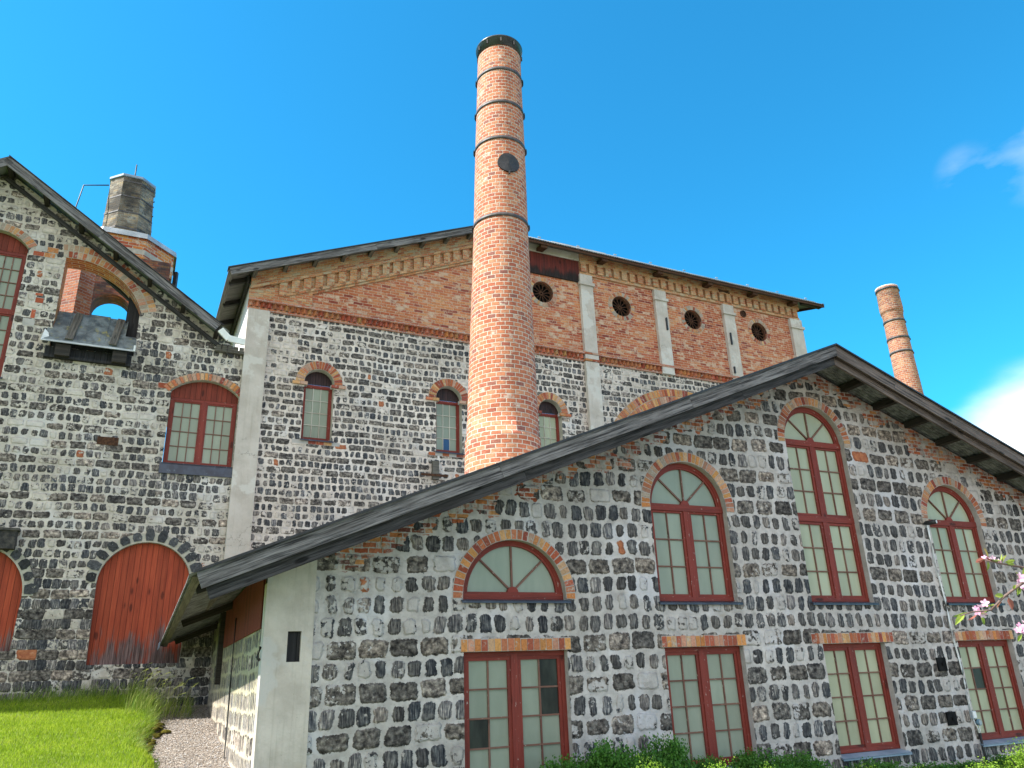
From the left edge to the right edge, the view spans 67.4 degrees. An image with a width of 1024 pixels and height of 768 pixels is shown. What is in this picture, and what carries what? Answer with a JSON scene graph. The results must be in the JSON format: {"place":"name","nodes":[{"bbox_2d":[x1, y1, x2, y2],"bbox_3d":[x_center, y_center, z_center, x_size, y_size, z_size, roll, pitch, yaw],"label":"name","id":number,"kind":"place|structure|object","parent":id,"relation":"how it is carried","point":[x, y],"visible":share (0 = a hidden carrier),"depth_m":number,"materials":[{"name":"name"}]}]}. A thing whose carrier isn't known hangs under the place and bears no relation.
{"place":"outdoors","nodes":[
{"label":"outdoors","id":0,"kind":"place"},
{"bbox_2d":[0,694,154,767],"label":"lawn grass","id":1,"kind":"structure","parent":0,"point":[29,752],"depth_m":12.10,"materials":[{"name":"green plant"}]},
{"bbox_2d":[147,704,229,767],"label":"path","id":2,"kind":"structure","parent":0,"point":[196,755],"depth_m":12.52,"materials":[{"name":"grey gravel"}]},
{"bbox_2d":[0,694,1012,767],"bbox_3d":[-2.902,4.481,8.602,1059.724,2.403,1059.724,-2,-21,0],"label":"ground","id":3,"kind":"structure","parent":0,"point":[156,765],"depth_m":12.03,"materials":[{"name":"green plant"}]},
{"bbox_2d":[0,663,202,755],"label":"tall grass","id":4,"kind":"structure","parent":3,"relation":"on","point":[151,705],"depth_m":15.00,"materials":[{"name":"green plant"}]},
{"bbox_2d":[0,155,244,706],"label":"stone building","id":5,"kind":"structure","parent":3,"relation":"on","point":[116,546],"depth_m":17.36,"materials":[{"name":"grey stone"}]},
{"bbox_2d":[0,527,20,549],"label":"stone bracket","id":6,"kind":"object","parent":5,"relation":"attached to","point":[8,538],"visible":1,"depth_m":15.83,"materials":[{"name":"grey stone"}]},
{"bbox_2d":[0,552,21,650],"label":"door","id":7,"kind":"structure","parent":5,"relation":"in","point":[10,577],"depth_m":15.77,"materials":[{"name":"red wood"}]},
{"bbox_2d":[0,233,27,378],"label":"window","id":8,"kind":"structure","parent":5,"relation":"in","point":[12,265],"depth_m":17.85,"materials":[{"name":"red paint"}]},
{"bbox_2d":[60,268,95,314],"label":"brick pier","id":9,"kind":"structure","parent":5,"relation":"attached to","point":[77,295],"depth_m":19.86,"materials":[{"name":"red brick"}]},
{"bbox_2d":[97,436,118,445],"bbox_3d":[-9.168,1.294,17.425,0.430,0.185,0.012,8,-23,-24],"label":"anchor plate","id":10,"kind":"object","parent":5,"relation":"attached to","point":[101,440],"visible":1,"depth_m":17.42,"materials":[{"name":"metal"}]},
{"bbox_2d":[75,164,178,314],"bbox_3d":[-12.527,-2.681,24.267,3.418,10.250,3.176,8,-23,-24],"label":"octagonal chimney","id":11,"kind":"object","parent":5,"relation":"on","point":[127,219],"visible":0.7,"depth_m":24.64,"materials":[{"name":"brick"}]},
{"bbox_2d":[86,543,188,664],"bbox_3d":[-8.092,4.761,16.786,1.879,2.559,0.040,8,-23,-24],"label":"door","id":12,"kind":"structure","parent":5,"relation":"in","point":[139,589],"depth_m":16.69,"materials":[{"name":"red wood"}]},
{"bbox_2d":[158,382,237,477],"bbox_3d":[-7.470,1.057,18.483,1.630,2.380,0.240,8,-23,-24],"label":"window","id":13,"kind":"structure","parent":5,"relation":"in","point":[199,440],"depth_m":18.53,"materials":[{"name":"glass"}]},
{"bbox_2d":[143,720,171,751],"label":"moss clumps","id":14,"kind":"object","parent":3,"relation":"on","point":[159,725],"visible":0.78,"depth_m":13.09,"materials":[{"name":"green plant"}]},
{"bbox_2d":[216,226,824,558],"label":"stone building","id":15,"kind":"structure","parent":3,"relation":"on","point":[373,338],"depth_m":21.62,"materials":[{"name":"stone"}]},
{"bbox_2d":[300,372,333,442],"bbox_3d":[-5.047,0.579,19.955,0.850,1.980,0.320,8,-23,-24],"label":"window","id":16,"kind":"structure","parent":15,"relation":"in","point":[317,400],"depth_m":20.06,"materials":[{"name":"glass"}]},
{"bbox_2d":[421,461,447,479],"bbox_3d":[-2.090,2.303,20.570,0.750,0.500,0.130,8,-23,-24],"label":"timber bracket","id":17,"kind":"object","parent":15,"relation":"attached to","point":[435,475],"visible":1,"depth_m":20.54,"materials":[{"name":"wood"}]},
{"bbox_2d":[435,389,464,454],"bbox_3d":[-1.783,1.028,21.455,0.850,1.980,0.320,8,-23,-24],"label":"window","id":18,"kind":"structure","parent":15,"relation":"in","point":[447,413],"depth_m":21.57,"materials":[{"name":"glass"}]},
{"bbox_2d":[533,283,551,302],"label":"round window","id":19,"kind":"structure","parent":15,"relation":"in","point":[541,291],"depth_m":24.49,"materials":[{"name":"metal"}]},
{"bbox_2d":[539,402,559,446],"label":"window","id":20,"kind":"structure","parent":15,"relation":"in","point":[548,422],"depth_m":23.03,"materials":[{"name":"glass"}]},
{"bbox_2d":[612,298,628,315],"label":"round window","id":21,"kind":"structure","parent":15,"relation":"in","point":[621,308],"depth_m":25.73,"materials":[{"name":"metal"}]},
{"bbox_2d":[684,311,699,328],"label":"round window","id":22,"kind":"structure","parent":15,"relation":"in","point":[693,322],"depth_m":26.97,"materials":[{"name":"metal"}]},
{"bbox_2d":[751,324,764,340],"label":"round window","id":23,"kind":"structure","parent":15,"relation":"in","point":[756,329],"depth_m":28.24,"materials":[{"name":"metal"}]},
{"bbox_2d":[539,754,591,767],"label":"shrub","id":24,"kind":"object","parent":3,"relation":"on","point":[565,764],"visible":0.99,"depth_m":9.57,"materials":[{"name":"green plant"}]},
{"bbox_2d":[157,343,1023,767],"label":"stone building","id":25,"kind":"structure","parent":3,"relation":"on","point":[727,569],"depth_m":11.72,"materials":[{"name":"stone"}]},
{"bbox_2d":[465,34,540,473],"bbox_3d":[-0.292,-2.328,14.886,2.100,10.510,2.100,-2,-21,0],"label":"brick chimney","id":26,"kind":"object","parent":25,"relation":"on","point":[502,419],"visible":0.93,"depth_m":14.26,"materials":[{"name":"brick"}]},
{"bbox_2d":[461,541,570,602],"bbox_3d":[0.030,2.620,10.791,1.640,0.900,0.210,7,-23,-23],"label":"window","id":27,"kind":"structure","parent":25,"relation":"in","point":[504,571],"depth_m":10.84,"materials":[{"name":"glass"}]},
{"bbox_2d":[464,650,569,767],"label":"window","id":28,"kind":"structure","parent":25,"relation":"in","point":[515,702],"depth_m":10.21,"materials":[{"name":"red paint"}]},
{"bbox_2d":[650,463,743,604],"bbox_3d":[2.838,2.349,12.227,1.550,2.260,0.210,7,-23,-23],"label":"window","id":29,"kind":"structure","parent":25,"relation":"in","point":[691,552],"depth_m":12.26,"materials":[{"name":"glass"}]},
{"bbox_2d":[665,646,752,767],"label":"window","id":30,"kind":"structure","parent":25,"relation":"in","point":[708,704],"depth_m":11.42,"materials":[{"name":"red paint"}]},
{"bbox_2d":[784,407,878,604],"bbox_3d":[5.519,2.079,13.602,1.480,3.555,0.210,7,-23,-23],"label":"window","id":31,"kind":"structure","parent":25,"relation":"in","point":[835,571],"depth_m":13.62,"materials":[{"name":"glass"}]},
{"bbox_2d":[823,643,911,760],"bbox_3d":[5.694,5.111,12.472,1.470,1.715,0.230,7,-23,-23],"label":"window","id":32,"kind":"structure","parent":25,"relation":"in","point":[860,694],"depth_m":12.55,"materials":[{"name":"red paint"}]},
{"bbox_2d":[923,519,936,524],"bbox_3d":[7.777,2.579,14.300,0.084,0.082,0.244,17,-28,-40],"label":"wall lamp","id":33,"kind":"object","parent":25,"relation":"attached to","point":[930,522],"visible":1,"depth_m":14.26,"materials":[{"name":"black metal"}]},
{"bbox_2d":[935,657,947,670],"bbox_3d":[7.464,4.857,13.322,0.210,0.220,0.059,7,-23,-23],"label":"anchor plate","id":34,"kind":"object","parent":25,"relation":"attached to","point":[941,663],"visible":1,"depth_m":13.31,"materials":[{"name":"black paint"}]},
{"bbox_2d":[927,525,971,710],"bbox_3d":[7.820,4.125,13.783,0.098,3.232,0.045,15,-26,-37],"label":"cable","id":35,"kind":"object","parent":25,"relation":"attached to","point":[949,618],"visible":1,"depth_m":13.75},
{"bbox_2d":[945,711,957,725],"bbox_3d":[7.453,5.660,12.998,0.220,0.210,0.059,7,-23,-23],"label":"anchor plate","id":36,"kind":"object","parent":25,"relation":"attached to","point":[951,717],"visible":1,"depth_m":12.99,"materials":[{"name":"black paint"}]},
{"bbox_2d":[927,486,1004,604],"bbox_3d":[8.487,3.047,14.623,1.520,2.265,0.210,7,-23,-23],"label":"window","id":37,"kind":"structure","parent":25,"relation":"in","point":[957,545],"depth_m":14.68,"materials":[{"name":"glass"}]},
{"bbox_2d":[969,711,976,718],"bbox_3d":[7.933,5.686,13.212,0.100,0.120,0.063,7,-23,-23],"label":"junction box","id":38,"kind":"object","parent":25,"relation":"attached to","point":[973,714],"visible":1,"depth_m":13.19,"materials":[{"name":"grey plastic"}]},
{"bbox_2d":[975,719,981,725],"bbox_3d":[8.020,5.813,13.201,0.100,0.100,0.070,7,-23,-23],"label":"junction box","id":39,"kind":"object","parent":25,"relation":"attached to","point":[978,721],"visible":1,"depth_m":13.18,"materials":[{"name":"grey plastic"}]},
{"bbox_2d":[978,733,986,765],"bbox_3d":[8.022,6.572,12.905,0.050,1.300,0.048,-2,-21,0],"label":"conduit","id":40,"kind":"object","parent":25,"relation":"attached to","point":[983,748],"visible":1,"depth_m":13.05,"materials":[{"name":"black metal"}]},
{"bbox_2d":[958,640,1023,746],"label":"window","id":41,"kind":"structure","parent":25,"relation":"in","point":[995,697],"depth_m":13.82,"materials":[{"name":"red paint"}]},
{"bbox_2d":[567,737,654,767],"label":"shrub","id":42,"kind":"object","parent":3,"relation":"on","point":[603,757],"visible":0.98,"depth_m":9.67,"materials":[{"name":"green plant"}]},
{"bbox_2d":[633,753,664,767],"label":"shrub","id":43,"kind":"object","parent":3,"relation":"on","point":[647,766],"visible":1,"depth_m":8.77,"materials":[{"name":"green plant"}]},
{"bbox_2d":[629,732,695,767],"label":"shrub","id":44,"kind":"object","parent":3,"relation":"on","point":[671,754],"visible":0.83,"depth_m":10.06,"materials":[{"name":"green plant"}]},
{"bbox_2d":[684,754,737,767],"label":"shrub","id":45,"kind":"object","parent":3,"relation":"on","point":[705,761],"visible":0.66,"depth_m":10.47,"materials":[{"name":"green plant"}]},
{"bbox_2d":[704,756,734,767],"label":"shrub","id":46,"kind":"object","parent":3,"relation":"on","point":[720,766],"visible":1,"depth_m":9.16,"materials":[{"name":"green plant"}]},
{"bbox_2d":[725,746,800,767],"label":"shrub","id":47,"kind":"object","parent":3,"relation":"on","point":[745,761],"visible":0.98,"depth_m":10.69,"materials":[{"name":"green plant"}]},
{"bbox_2d":[781,749,835,767],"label":"shrub","id":48,"kind":"object","parent":3,"relation":"on","point":[805,763],"visible":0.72,"depth_m":10.88,"materials":[{"name":"green plant"}]},
{"bbox_2d":[840,756,907,767],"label":"shrub","id":49,"kind":"object","parent":3,"relation":"on","point":[882,765],"visible":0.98,"depth_m":11.38,"materials":[{"name":"green plant"}]},
{"bbox_2d":[875,284,923,394],"bbox_3d":[19.376,4.170,35.673,1.240,19.330,1.240,-2,-21,0],"label":"brick chimney","id":50,"kind":"object","parent":3,"relation":"on","point":[898,338],"visible":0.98,"depth_m":37.78,"materials":[{"name":"brick"}]},
{"bbox_2d":[904,761,954,767],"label":"shrub","id":51,"kind":"object","parent":3,"relation":"on","point":[941,765],"visible":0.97,"depth_m":11.81,"materials":[{"name":"green plant"}]},
{"bbox_2d":[944,759,1003,767],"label":"shrub","id":52,"kind":"object","parent":3,"relation":"on","point":[961,765],"visible":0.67,"depth_m":12.35,"materials":[{"name":"green plant"}]},
{"bbox_2d":[965,756,1005,767],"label":"shrub","id":53,"kind":"object","parent":3,"relation":"on","point":[983,764],"visible":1,"depth_m":11.02,"materials":[{"name":"green plant"}]},
{"bbox_2d":[984,751,1022,767],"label":"shrub","id":54,"kind":"object","parent":3,"relation":"on","point":[1000,763],"visible":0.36,"depth_m":12.66,"materials":[{"name":"green plant"}]},
{"bbox_2d":[996,737,1023,767],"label":"shrub","id":55,"kind":"object","parent":3,"relation":"on","point":[1019,758],"visible":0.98,"depth_m":11.42,"materials":[{"name":"green plant"}]},
{"bbox_2d":[0,0,1023,460],"label":"sky","id":56,"kind":"structure","parent":0,"point":[830,153],"materials":[{"name":"blue"}]},
{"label":"yard","id":57,"kind":"structure","parent":0,"visible":0},
{"bbox_2d":[953,548,1023,640],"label":"crab apple tree","id":58,"kind":"object","parent":57,"relation":"on","point":[1019,587],"visible":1,"depth_m":2.70,"materials":[{"name":"pink plant"}]}
]}

